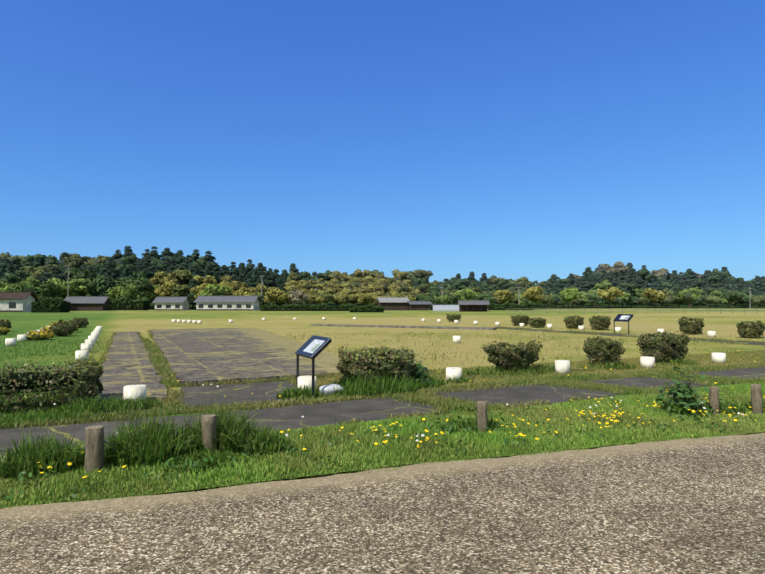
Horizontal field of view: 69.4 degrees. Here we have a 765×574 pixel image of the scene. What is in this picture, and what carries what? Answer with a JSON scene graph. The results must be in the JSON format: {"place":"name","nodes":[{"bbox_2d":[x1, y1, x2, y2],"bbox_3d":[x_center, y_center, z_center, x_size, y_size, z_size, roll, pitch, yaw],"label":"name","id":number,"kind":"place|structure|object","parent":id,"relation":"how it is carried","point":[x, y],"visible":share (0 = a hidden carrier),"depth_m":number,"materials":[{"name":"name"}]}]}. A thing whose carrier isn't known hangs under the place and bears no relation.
{"place":"outdoors","nodes":[
{"label":"outdoors","id":0,"kind":"place"},
{"bbox_2d":[70,303,109,310],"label":"dark hut walls","id":1,"kind":"structure","parent":0,"point":[91,307],"depth_m":158.96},
{"bbox_2d":[65,296,112,303],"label":"roof","id":2,"kind":"structure","parent":1,"relation":"on","point":[88,299],"depth_m":160.09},
{"bbox_2d":[155,302,188,309],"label":"small house walls","id":3,"kind":"structure","parent":0,"point":[184,306],"depth_m":166.67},
{"bbox_2d":[152,297,191,302],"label":"roof","id":4,"kind":"structure","parent":3,"relation":"on","point":[171,299],"depth_m":167.61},
{"bbox_2d":[0,398,442,455],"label":"path","id":5,"kind":"structure","parent":0,"point":[323,413],"depth_m":8.10,"materials":[{"name":"asphalt"}]},
{"bbox_2d":[196,302,258,310],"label":"building wall","id":6,"kind":"structure","parent":0,"point":[255,306],"depth_m":165.84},
{"bbox_2d":[196,309,252,310],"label":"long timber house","id":7,"kind":"structure","parent":6,"relation":"attached to","point":[227,309],"depth_m":165.60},
{"bbox_2d":[199,304,250,307],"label":"windows","id":8,"kind":"structure","parent":6,"relation":"in","point":[228,305],"depth_m":165.63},
{"bbox_2d":[194,296,261,302],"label":"roof","id":9,"kind":"structure","parent":6,"relation":"on","point":[226,299],"depth_m":166.82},
{"bbox_2d":[7,278,743,303],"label":"trees","id":10,"kind":"object","parent":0,"point":[57,286],"visible":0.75,"depth_m":183.44,"materials":[{"name":"green plant"}]},
{"bbox_2d":[0,382,764,507],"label":"verge grass","id":11,"kind":"structure","parent":0,"point":[120,479],"depth_m":6.53,"materials":[{"name":"plant"}]},
{"bbox_2d":[0,308,764,507],"bbox_3d":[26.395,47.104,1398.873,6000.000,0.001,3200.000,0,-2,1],"label":"ground","id":12,"kind":"structure","parent":0,"point":[281,323],"depth_m":37.63,"materials":[{"name":"green plant"}]},
{"bbox_2d":[0,326,10,334],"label":"shrub","id":13,"kind":"object","parent":12,"relation":"on","point":[4,330],"visible":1,"depth_m":30.58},
{"bbox_2d":[0,318,11,327],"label":"shrub","id":14,"kind":"object","parent":12,"relation":"on","point":[6,323],"depth_m":34.36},
{"bbox_2d":[5,338,15,346],"bbox_3d":[-15.084,2.258,22.407,0.374,0.348,0.374,-1,-3,15],"label":"white stone marker","id":15,"kind":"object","parent":12,"relation":"on","point":[10,342],"depth_m":22.26,"materials":[{"name":"stone"}]},
{"bbox_2d":[0,298,34,311],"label":"white house walls","id":16,"kind":"structure","parent":12,"relation":"on","point":[24,305],"depth_m":129.16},
{"bbox_2d":[0,299,22,311],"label":"building trim","id":17,"kind":"structure","parent":16,"relation":"attached to","point":[12,310],"depth_m":128.91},
{"bbox_2d":[0,292,37,299],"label":"roof","id":18,"kind":"structure","parent":16,"relation":"on","point":[17,295],"depth_m":130.66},
{"bbox_2d":[17,334,25,341],"bbox_3d":[-16.427,2.346,25.141,0.357,0.350,0.357,-2,-2,5],"label":"white stone marker","id":19,"kind":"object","parent":12,"relation":"on","point":[21,337],"depth_m":24.99,"materials":[{"name":"stone"}]},
{"bbox_2d":[22,329,53,340],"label":"shrub","id":20,"kind":"object","parent":12,"relation":"on","point":[40,334],"depth_m":26.12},
{"bbox_2d":[0,428,85,482],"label":"weed clump","id":21,"kind":"object","parent":12,"relation":"on","point":[24,459],"visible":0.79,"depth_m":5.42,"materials":[{"name":"green plant"}]},
{"bbox_2d":[30,297,69,312],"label":"hedge","id":22,"kind":"object","parent":12,"relation":"on","point":[53,309],"depth_m":119.63,"materials":[{"name":"plant"}]},
{"bbox_2d":[0,355,103,413],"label":"hedge","id":23,"kind":"object","parent":12,"relation":"on","point":[90,385],"depth_m":8.85,"materials":[{"name":"plant"}]},
{"bbox_2d":[49,321,74,335],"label":"shrub","id":24,"kind":"object","parent":12,"relation":"on","point":[60,328],"depth_m":29.15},
{"bbox_2d":[53,319,76,327],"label":"shrub","id":25,"kind":"object","parent":12,"relation":"on","point":[73,323],"visible":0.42,"depth_m":32.83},
{"bbox_2d":[70,316,88,327],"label":"shrub","id":26,"kind":"object","parent":12,"relation":"on","point":[82,322],"depth_m":39.66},
{"bbox_2d":[75,350,88,360],"bbox_3d":[-9.059,2.082,16.642,0.355,0.327,0.355,1,-3,-5],"label":"white stone marker","id":27,"kind":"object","parent":12,"relation":"on","point":[81,353],"depth_m":16.51,"materials":[{"name":"stone"}]},
{"bbox_2d":[81,343,91,352],"bbox_3d":[-10.389,2.159,19.378,0.357,0.350,0.357,2,-1,-34],"label":"white stone marker","id":28,"kind":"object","parent":12,"relation":"on","point":[86,346],"depth_m":19.24,"materials":[{"name":"stone"}]},
{"bbox_2d":[55,394,128,413],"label":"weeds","id":29,"kind":"object","parent":12,"relation":"on","point":[94,405],"visible":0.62,"depth_m":8.61,"materials":[{"name":"green plant"}]},
{"bbox_2d":[84,425,104,472],"bbox_3d":[-2.854,1.648,5.492,0.190,0.510,0.182,0,-2,1],"label":"wood post","id":30,"kind":"object","parent":12,"relation":"on","point":[94,447],"visible":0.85,"depth_m":5.42,"materials":[{"name":"wood"}]},
{"bbox_2d":[91,332,167,402],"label":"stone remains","id":31,"kind":"object","parent":12,"relation":"on","point":[127,362],"visible":0.75,"depth_m":13.51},
{"bbox_2d":[110,295,149,309],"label":"hedge","id":32,"kind":"object","parent":12,"relation":"on","point":[144,306],"depth_m":167.34,"materials":[{"name":"plant"}]},
{"bbox_2d":[123,385,146,400],"bbox_3d":[-4.176,1.837,9.315,0.359,0.339,0.359,0,-3,-2],"label":"white stone marker","id":33,"kind":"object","parent":12,"relation":"on","point":[136,390],"depth_m":9.18,"materials":[{"name":"stone"}]},
{"bbox_2d":[103,407,199,468],"bbox_3d":[-2.530,1.575,5.933,1.297,0.584,1.108,1,-2,-33],"label":"weed clump","id":34,"kind":"object","parent":12,"relation":"on","point":[156,446],"visible":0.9,"depth_m":5.74,"materials":[{"name":"green plant"}]},
{"bbox_2d":[143,338,190,386],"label":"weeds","id":35,"kind":"object","parent":12,"relation":"on","point":[170,376],"visible":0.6,"depth_m":14.32,"materials":[{"name":"green plant"}]},
{"bbox_2d":[0,393,386,428],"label":"grass strip","id":36,"kind":"object","parent":12,"relation":"on","point":[293,403],"visible":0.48,"depth_m":8.56,"materials":[{"name":"plant"}]},
{"bbox_2d":[166,448,237,474],"bbox_3d":[-1.879,1.756,5.736,0.754,0.209,0.684,0,-2,1],"label":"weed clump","id":37,"kind":"object","parent":12,"relation":"on","point":[218,458],"visible":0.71,"depth_m":5.68,"materials":[{"name":"green plant"}]},
{"bbox_2d":[201,414,216,451],"bbox_3d":[-1.907,1.666,6.049,0.164,0.510,0.164,0,-2,1],"label":"wood post","id":38,"kind":"object","parent":12,"relation":"on","point":[209,429],"visible":0.67,"depth_m":5.99,"materials":[{"name":"wood"}]},
{"bbox_2d":[174,400,277,454],"bbox_3d":[-1.855,1.558,6.324,1.378,0.644,1.181,0,-2,1],"label":"weed clump","id":39,"kind":"object","parent":12,"relation":"on","point":[226,438],"visible":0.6,"depth_m":6.19,"materials":[{"name":"green plant"}]},
{"bbox_2d":[178,381,295,408],"bbox_3d":[-2.634,2.006,10.453,2.445,0.001,2.862,1,-2,-21],"label":"path apron","id":40,"kind":"object","parent":12,"relation":"on","point":[268,391],"visible":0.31,"depth_m":10.51,"materials":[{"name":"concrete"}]},
{"bbox_2d":[276,383,319,399],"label":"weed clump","id":41,"kind":"object","parent":40,"relation":"on","point":[296,393],"visible":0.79,"depth_m":9.90,"materials":[{"name":"green plant"}]},
{"bbox_2d":[149,328,343,385],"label":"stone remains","id":42,"kind":"object","parent":12,"relation":"on","point":[205,355],"visible":0.69,"depth_m":16.86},
{"bbox_2d":[232,422,296,457],"bbox_3d":[-1.338,1.689,6.237,0.769,0.376,0.777,0,-2,1],"label":"weed clump","id":43,"kind":"object","parent":12,"relation":"on","point":[264,439],"visible":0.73,"depth_m":6.17,"materials":[{"name":"green plant"}]},
{"bbox_2d":[298,375,315,389],"bbox_3d":[-1.451,1.887,10.610,0.362,0.325,0.362,0,-1,-14],"label":"white stone marker","id":44,"kind":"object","parent":12,"relation":"on","point":[306,380],"depth_m":10.45,"materials":[{"name":"stone"}]},
{"bbox_2d":[260,303,365,310],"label":"hedge","id":45,"kind":"object","parent":12,"relation":"on","point":[301,308],"depth_m":149.44,"materials":[{"name":"plant"}]},
{"bbox_2d":[296,340,331,398],"bbox_3d":[-1.301,1.500,10.413,0.381,1.065,0.990,1,-2,-26],"label":"sign stand","id":46,"kind":"object","parent":12,"relation":"on","point":[313,367],"visible":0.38,"depth_m":9.95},
{"bbox_2d":[295,335,330,357],"bbox_3d":[-1.322,1.116,10.415,0.506,0.027,1.020,-45,16,-20],"label":"information sign panel","id":47,"kind":"object","parent":46,"relation":"on","point":[312,346],"visible":0.98,"depth_m":10.34,"materials":[{"name":"metal"}]},
{"bbox_2d":[319,384,342,395],"bbox_3d":[-0.939,1.916,10.263,0.477,0.224,0.326,1,-2,-19],"label":"pale stone","id":48,"kind":"object","parent":12,"relation":"on","point":[327,389],"visible":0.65,"depth_m":10.13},
{"bbox_2d":[349,304,383,311],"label":"hedge","id":49,"kind":"object","parent":12,"relation":"on","point":[366,307],"depth_m":124.06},
{"bbox_2d":[326,369,420,397],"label":"weeds","id":50,"kind":"object","parent":12,"relation":"on","point":[387,385],"visible":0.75,"depth_m":10.27,"materials":[{"name":"green plant"}]},
{"bbox_2d":[336,344,415,385],"bbox_3d":[-0.131,1.583,11.130,1.640,0.939,1.408,0,-2,1],"label":"shrub","id":51,"kind":"object","parent":12,"relation":"on","point":[349,363],"depth_m":10.77,"materials":[{"name":"plant"}]},
{"bbox_2d":[20,354,732,463],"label":"seed stalks","id":52,"kind":"object","parent":12,"relation":"on","point":[227,413],"visible":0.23,"depth_m":6.15,"materials":[{"name":"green plant"}]},
{"bbox_2d":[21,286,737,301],"bbox_3d":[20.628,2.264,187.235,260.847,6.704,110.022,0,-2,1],"label":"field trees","id":53,"kind":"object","parent":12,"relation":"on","point":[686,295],"visible":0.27,"depth_m":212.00,"materials":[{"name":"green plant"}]},
{"bbox_2d":[0,381,763,499],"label":"broad weeds","id":54,"kind":"object","parent":12,"relation":"on","point":[449,428],"visible":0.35,"depth_m":6.81,"materials":[{"name":"green plant"}]},
{"bbox_2d":[0,432,764,573],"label":"gravel paving","id":55,"kind":"structure","parent":12,"relation":"on","point":[690,506],"depth_m":4.24,"materials":[{"name":"gravel"}]},
{"bbox_2d":[0,350,764,427],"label":"field grass","id":56,"kind":"structure","parent":12,"relation":"on","point":[745,357],"depth_m":12.17,"materials":[{"name":"plant"}]},
{"bbox_2d":[1,326,764,458],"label":"tufts","id":57,"kind":"object","parent":12,"relation":"on","point":[176,393],"visible":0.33,"depth_m":10.01,"materials":[{"name":"green plant"}]},
{"bbox_2d":[377,302,407,309],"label":"brown shed walls","id":58,"kind":"structure","parent":12,"relation":"on","point":[395,306],"depth_m":168.91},
{"bbox_2d":[375,297,409,302],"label":"building roof","id":59,"kind":"structure","parent":58,"relation":"on","point":[392,299],"depth_m":170.13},
{"bbox_2d":[38,382,764,481],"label":"dandelions","id":60,"kind":"object","parent":12,"relation":"on","point":[441,432],"visible":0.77,"depth_m":7.35,"materials":[{"name":"plant"}]},
{"bbox_2d":[310,324,496,329],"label":"paved path","id":61,"kind":"structure","parent":12,"relation":"on","point":[424,327],"depth_m":39.78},
{"bbox_2d":[53,349,757,418],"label":"field dandelions","id":62,"kind":"object","parent":12,"relation":"on","point":[429,366],"depth_m":12.24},
{"bbox_2d":[395,354,434,385],"bbox_3d":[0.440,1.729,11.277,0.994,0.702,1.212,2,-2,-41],"label":"tall weed","id":63,"kind":"object","parent":12,"relation":"on","point":[419,367],"visible":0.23,"depth_m":11.10,"materials":[{"name":"green plant"}]},
{"bbox_2d":[408,304,429,309],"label":"low shed walls","id":64,"kind":"structure","parent":12,"relation":"on","point":[418,307],"depth_m":167.24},
{"bbox_2d":[407,301,432,304],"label":"building roof","id":65,"kind":"structure","parent":64,"relation":"on","point":[419,302],"depth_m":167.84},
{"bbox_2d":[412,373,446,389],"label":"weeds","id":66,"kind":"object","parent":12,"relation":"on","point":[436,382],"visible":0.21,"depth_m":11.14,"materials":[{"name":"green plant"}]},
{"bbox_2d":[430,301,457,309],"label":"hedge","id":67,"kind":"object","parent":12,"relation":"on","point":[443,302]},
{"bbox_2d":[371,389,518,412],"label":"seam grass","id":68,"kind":"structure","parent":12,"relation":"on","point":[430,399],"depth_m":9.32,"materials":[{"name":"plant"}]},
{"bbox_2d":[433,305,458,310],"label":"polytunnel","id":69,"kind":"structure","parent":12,"relation":"on","point":[445,307],"depth_m":147.94,"materials":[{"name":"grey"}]},
{"bbox_2d":[446,314,460,321],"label":"shrub","id":70,"kind":"object","parent":12,"relation":"on","point":[451,317],"depth_m":55.10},
{"bbox_2d":[446,367,461,382],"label":"marker column","id":71,"kind":"structure","parent":12,"relation":"on","point":[452,372],"depth_m":11.90,"materials":[{"name":"stone"}]},
{"bbox_2d":[453,336,460,342],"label":"marker column","id":72,"kind":"structure","parent":12,"relation":"on","point":[456,339],"depth_m":24.02,"materials":[{"name":"stone"}]},
{"bbox_2d":[438,416,476,436],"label":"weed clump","id":73,"kind":"object","parent":12,"relation":"on","point":[455,427],"visible":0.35,"depth_m":7.16,"materials":[{"name":"green plant"}]},
{"bbox_2d":[443,373,473,383],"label":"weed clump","id":74,"kind":"object","parent":12,"relation":"on","point":[461,379],"visible":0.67,"depth_m":11.78,"materials":[{"name":"green plant"}]},
{"bbox_2d":[457,413,503,432],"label":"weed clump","id":75,"kind":"object","parent":12,"relation":"on","point":[491,423],"visible":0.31,"depth_m":7.30,"materials":[{"name":"green plant"}]},
{"bbox_2d":[477,401,487,432],"bbox_3d":[1.289,1.721,7.141,0.142,0.470,0.141,0,-2,1],"label":"wood post","id":76,"kind":"object","parent":12,"relation":"on","point":[482,421],"visible":0.77,"depth_m":7.08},
{"bbox_2d":[462,365,515,375],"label":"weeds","id":77,"kind":"object","parent":12,"relation":"on","point":[468,372],"visible":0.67,"depth_m":13.14,"materials":[{"name":"green plant"}]},
{"bbox_2d":[275,297,732,308],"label":"field tree trunks","id":78,"kind":"object","parent":12,"relation":"on","point":[609,305],"visible":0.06,"depth_m":227.50,"materials":[{"name":"brown plant"}]},
{"bbox_2d":[480,338,542,371],"bbox_3d":[3.198,1.701,13.700,1.472,0.858,1.087,1,-2,-29],"label":"shrub","id":79,"kind":"object","parent":12,"relation":"on","point":[530,355],"depth_m":13.43,"materials":[{"name":"plant"}]},
{"bbox_2d":[488,302,534,309],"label":"hedge","id":80,"kind":"object","parent":12,"relation":"on","point":[511,308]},
{"bbox_2d":[494,364,544,375],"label":"grass","id":81,"kind":"structure","parent":12,"relation":"on","point":[523,370],"depth_m":13.17,"materials":[{"name":"green plant"}]},
{"bbox_2d":[510,315,528,325],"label":"shrub","id":82,"kind":"object","parent":12,"relation":"on","point":[518,321],"depth_m":43.62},
{"bbox_2d":[428,383,621,406],"bbox_3d":[2.569,2.003,10.370,3.605,0.001,2.205,1,-2,-24],"label":"path patch","id":83,"kind":"object","parent":12,"relation":"on","point":[519,394],"visible":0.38,"depth_m":10.27,"materials":[{"name":"asphalt"}]},
{"bbox_2d":[527,317,545,327],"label":"shrub","id":84,"kind":"object","parent":12,"relation":"on","point":[540,322],"depth_m":40.24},
{"bbox_2d":[523,363,554,373],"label":"grass tuft","id":85,"kind":"object","parent":12,"relation":"on","point":[548,368],"visible":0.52,"depth_m":13.81,"materials":[{"name":"green plant"}]},
{"bbox_2d":[555,360,569,374],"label":"marker column","id":86,"kind":"structure","parent":12,"relation":"on","point":[562,366],"depth_m":13.25,"materials":[{"name":"stone"}]},
{"bbox_2d":[563,315,583,328],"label":"shrub","id":87,"kind":"object","parent":12,"relation":"on","point":[577,321],"depth_m":38.75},
{"bbox_2d":[589,315,610,330],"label":"shrub","id":88,"kind":"object","parent":12,"relation":"on","point":[595,322],"depth_m":36.27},
{"bbox_2d":[532,378,670,394],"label":"seam grass","id":89,"kind":"structure","parent":12,"relation":"on","point":[628,390],"depth_m":10.95,"materials":[{"name":"plant"}]},
{"bbox_2d":[582,332,625,366],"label":"shrub","id":90,"kind":"object","parent":12,"relation":"on","point":[590,349],"depth_m":14.75,"materials":[{"name":"plant"}]},
{"bbox_2d":[586,360,636,369],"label":"grass","id":91,"kind":"structure","parent":12,"relation":"on","point":[614,366],"depth_m":14.45,"materials":[{"name":"green plant"}]},
{"bbox_2d":[507,308,764,313],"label":"paddock fence","id":92,"kind":"object","parent":12,"relation":"on","point":[659,311],"visible":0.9,"depth_m":101.99,"materials":[{"name":"brown wood"}]},
{"bbox_2d":[582,377,706,389],"bbox_3d":[5.511,2.052,11.857,2.675,0.001,1.868,1,-2,-21],"label":"path patch","id":93,"kind":"object","parent":12,"relation":"on","point":[636,382],"visible":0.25,"depth_m":11.86,"materials":[{"name":"asphalt"}]},
{"bbox_2d":[640,356,654,368],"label":"marker column","id":94,"kind":"structure","parent":12,"relation":"on","point":[647,362],"depth_m":14.52,"materials":[{"name":"stone"}]},
{"bbox_2d":[636,328,689,362],"bbox_3d":[8.065,1.709,15.928,1.437,1.006,1.079,1,-2,-28],"label":"shrub","id":95,"kind":"object","parent":12,"relation":"on","point":[647,348],"depth_m":15.62,"materials":[{"name":"plant"}]},
{"bbox_2d":[656,357,698,366],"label":"grass","id":96,"kind":"structure","parent":12,"relation":"on","point":[686,362],"depth_m":15.33,"materials":[{"name":"green plant"}]},
{"bbox_2d":[653,364,709,415],"bbox_3d":[4.533,1.585,8.430,0.731,0.803,0.789,0,-2,1],"label":"tall weed","id":97,"kind":"object","parent":12,"relation":"on","point":[689,391],"visible":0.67,"depth_m":8.33,"materials":[{"name":"green plant"}]},
{"bbox_2d":[661,390,707,415],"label":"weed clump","id":98,"kind":"object","parent":12,"relation":"on","point":[672,412],"visible":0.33,"depth_m":8.31,"materials":[{"name":"green plant"}]},
{"bbox_2d":[664,398,714,415],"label":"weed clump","id":99,"kind":"object","parent":12,"relation":"on","point":[704,405],"visible":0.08,"depth_m":8.29,"materials":[{"name":"green plant"}]},
{"bbox_2d":[678,316,703,334],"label":"shrub","id":100,"kind":"object","parent":12,"relation":"on","point":[692,325],"depth_m":31.21,"materials":[{"name":"plant"}]},
{"bbox_2d":[627,371,764,385],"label":"seam grass","id":101,"kind":"structure","parent":12,"relation":"on","point":[722,380],"depth_m":12.21,"materials":[{"name":"plant"}]},
{"bbox_2d":[709,387,719,414],"bbox_3d":[5.048,1.762,8.395,0.143,0.470,0.140,0,-2,1],"label":"wood post","id":102,"kind":"object","parent":12,"relation":"on","point":[714,398],"visible":0.73,"depth_m":8.35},
{"bbox_2d":[712,352,725,362],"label":"marker column","id":103,"kind":"structure","parent":12,"relation":"on","point":[718,357],"depth_m":15.79,"materials":[{"name":"stone"}]},
{"bbox_2d":[681,366,764,379],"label":"path patch","id":104,"kind":"object","parent":12,"relation":"on","point":[753,372],"visible":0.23,"depth_m":13.42,"materials":[{"name":"asphalt"}]},
{"bbox_2d":[704,396,745,414],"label":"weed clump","id":105,"kind":"object","parent":12,"relation":"on","point":[723,405],"visible":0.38,"depth_m":8.46,"materials":[{"name":"green plant"}]},
{"bbox_2d":[736,320,764,338],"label":"shrub","id":106,"kind":"object","parent":12,"relation":"on","point":[744,332],"depth_m":27.51,"materials":[{"name":"plant"}]},
{"bbox_2d":[743,399,764,412],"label":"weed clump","id":107,"kind":"object","parent":12,"relation":"on","point":[747,407],"visible":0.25,"depth_m":8.61,"materials":[{"name":"green plant"}]},
{"bbox_2d":[751,384,762,415],"bbox_3d":[5.691,1.742,8.386,0.155,0.510,0.156,0,-2,1],"label":"wood post","id":108,"kind":"object","parent":12,"relation":"on","point":[756,399],"visible":0.9,"depth_m":8.35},
{"label":"path apron","id":109,"kind":"object","parent":12,"relation":"on","visible":0},
{"bbox_2d":[101,393,163,411],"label":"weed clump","id":110,"kind":"object","parent":109,"relation":"on","point":[133,404],"visible":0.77,"depth_m":8.79,"materials":[{"name":"green plant"}]},
{"bbox_2d":[0,0,764,284],"label":"sky","id":111,"kind":"structure","parent":0,"point":[534,140],"materials":[{"name":"blue"}]},
{"bbox_2d":[86,292,764,309],"bbox_3d":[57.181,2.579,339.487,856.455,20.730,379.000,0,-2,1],"label":"wooded hill terrain","id":112,"kind":"structure","parent":0,"point":[577,305],"depth_m":281.38,"materials":[{"name":"plant"}]},
{"bbox_2d":[0,246,764,305],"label":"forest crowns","id":113,"kind":"object","parent":112,"relation":"on","point":[182,268],"visible":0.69,"depth_m":278.30,"materials":[{"name":"green plant"}]},
{"bbox_2d":[0,252,764,303],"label":"trees","id":114,"kind":"object","parent":112,"relation":"on","point":[119,261],"visible":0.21,"depth_m":271.50,"materials":[{"name":"green plant"}]},
{"bbox_2d":[23,258,760,308],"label":"forest trunks","id":115,"kind":"object","parent":112,"relation":"on","point":[537,304],"visible":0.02,"depth_m":270.54,"materials":[{"name":"brown plant"}]},
{"bbox_2d":[459,305,486,311],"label":"shelter walls","id":116,"kind":"structure","parent":0,"point":[472,308],"depth_m":139.00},
{"bbox_2d":[458,300,489,304],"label":"shelter roof","id":117,"kind":"structure","parent":116,"relation":"on","point":[473,302],"depth_m":136.47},
{"bbox_2d":[613,314,633,320],"bbox_3d":[13.813,1.757,31.674,0.562,0.027,1.070,-45,16,-20],"label":"information sign","id":118,"kind":"object","parent":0,"point":[622,317],"visible":1,"depth_m":31.65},
{"bbox_2d":[497,327,764,344],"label":"path","id":119,"kind":"structure","parent":0,"point":[750,343],"depth_m":30.10,"materials":[{"name":"asphalt"}]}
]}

